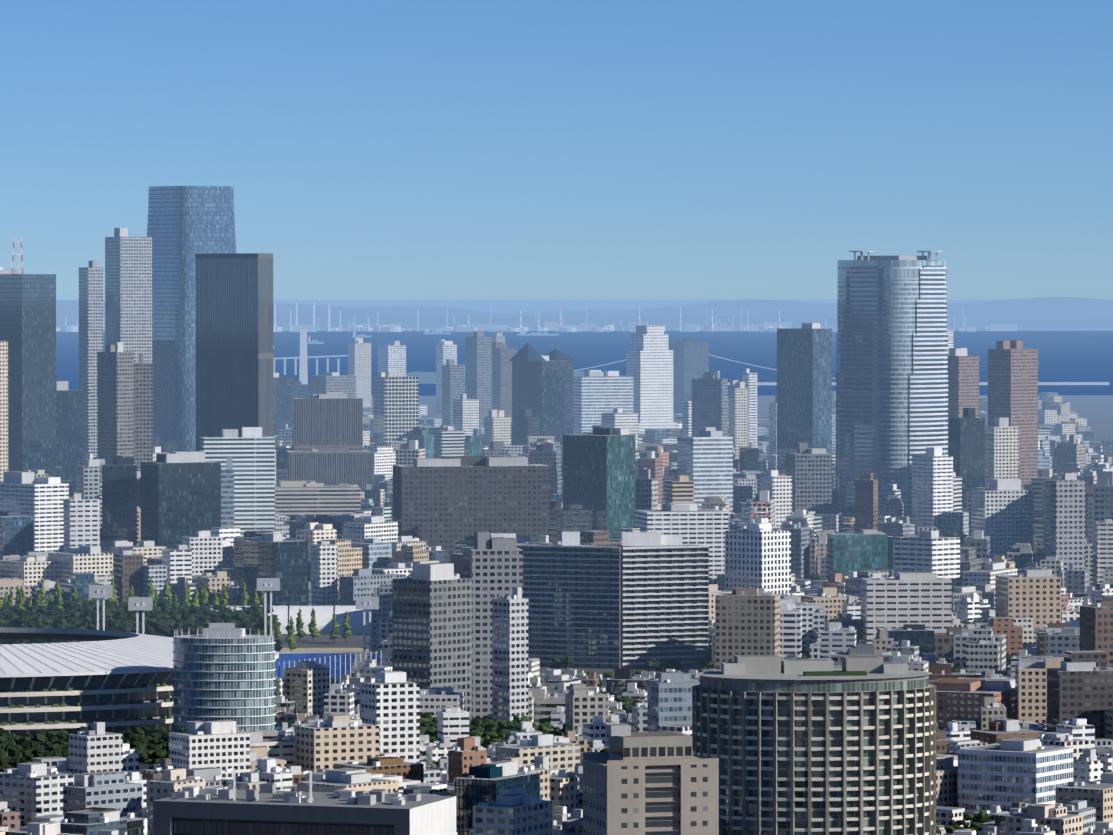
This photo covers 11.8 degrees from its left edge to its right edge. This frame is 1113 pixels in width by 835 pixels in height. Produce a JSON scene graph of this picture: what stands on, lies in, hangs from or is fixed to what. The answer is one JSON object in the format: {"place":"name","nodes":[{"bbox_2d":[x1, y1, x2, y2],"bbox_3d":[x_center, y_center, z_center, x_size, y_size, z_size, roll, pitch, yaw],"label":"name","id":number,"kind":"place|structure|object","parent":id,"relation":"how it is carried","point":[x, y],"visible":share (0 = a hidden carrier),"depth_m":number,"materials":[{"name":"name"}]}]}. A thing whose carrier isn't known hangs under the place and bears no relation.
{"place":"outdoors","nodes":[
{"label":"outdoors","id":0,"kind":"place"},
{"bbox_2d":[89,578,381,688],"bbox_3d":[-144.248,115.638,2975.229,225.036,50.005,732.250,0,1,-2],"label":"baseball stadium","id":1,"kind":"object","parent":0,"point":[338,662],"depth_m":2990.11,"materials":[{"name":"paint"}]},
{"bbox_2d":[0,300,1112,767],"bbox_3d":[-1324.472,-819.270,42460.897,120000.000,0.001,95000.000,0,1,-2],"label":"ground","id":2,"kind":"structure","parent":0,"point":[1096,412],"depth_m":26866.12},
{"bbox_2d":[0,627,278,739],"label":"stadium","id":3,"kind":"object","parent":2,"relation":"on","point":[116,681],"visible":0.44,"depth_m":2448.07,"materials":[{"name":"paint"}]},
{"bbox_2d":[406,371,584,383],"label":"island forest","id":4,"kind":"object","parent":2,"relation":"on","point":[426,377],"visible":0.15,"depth_m":11898.23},
{"bbox_2d":[0,511,1010,834],"bbox_3d":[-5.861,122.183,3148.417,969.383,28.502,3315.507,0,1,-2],"label":"tree","id":5,"kind":"object","parent":2,"relation":"on","point":[168,615],"depth_m":3137.84,"materials":[{"name":"green plant"}]},
{"bbox_2d":[56,302,1016,331],"bbox_3d":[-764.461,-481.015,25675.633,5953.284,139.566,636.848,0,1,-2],"label":"shore industry","id":6,"kind":"structure","parent":2,"relation":"on","point":[560,326],"depth_m":25618.81,"materials":[{"name":"paint"}]},
{"bbox_2d":[0,186,1112,834],"bbox_3d":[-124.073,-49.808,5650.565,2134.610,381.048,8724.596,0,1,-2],"label":"city buildings","id":7,"kind":"structure","parent":2,"relation":"on","point":[502,528],"depth_m":3505.18,"materials":[{"name":"grey concrete"}]},
{"bbox_2d":[0,235,768,522],"bbox_3d":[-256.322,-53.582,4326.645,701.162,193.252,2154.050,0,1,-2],"label":"masts and cranes","id":8,"kind":"object","parent":7,"relation":"on","point":[2,271],"visible":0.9,"depth_m":4705.05,"materials":[{"name":"paint"}]},
{"bbox_2d":[273,325,1108,384],"bbox_3d":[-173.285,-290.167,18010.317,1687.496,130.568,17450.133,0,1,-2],"label":"suspension bridge","id":9,"kind":"structure","parent":2,"relation":"on","point":[303,373],"depth_m":10373.92,"materials":[{"name":"paint"}]},
{"bbox_2d":[0,0,1112,299],"label":"sky","id":10,"kind":"structure","parent":0,"point":[377,149],"materials":[{"name":"blue"}]},
{"bbox_2d":[56,331,1112,395],"bbox_3d":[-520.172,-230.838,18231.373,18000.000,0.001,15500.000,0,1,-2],"label":"bay water","id":11,"kind":"structure","parent":0,"point":[1075,356],"depth_m":17941.86,"materials":[{"name":"blue liquid"}]},
{"bbox_2d":[56,297,1112,328],"bbox_3d":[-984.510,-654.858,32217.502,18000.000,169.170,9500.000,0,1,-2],"label":"hills","id":12,"kind":"structure","parent":0,"point":[1058,312],"depth_m":30953.77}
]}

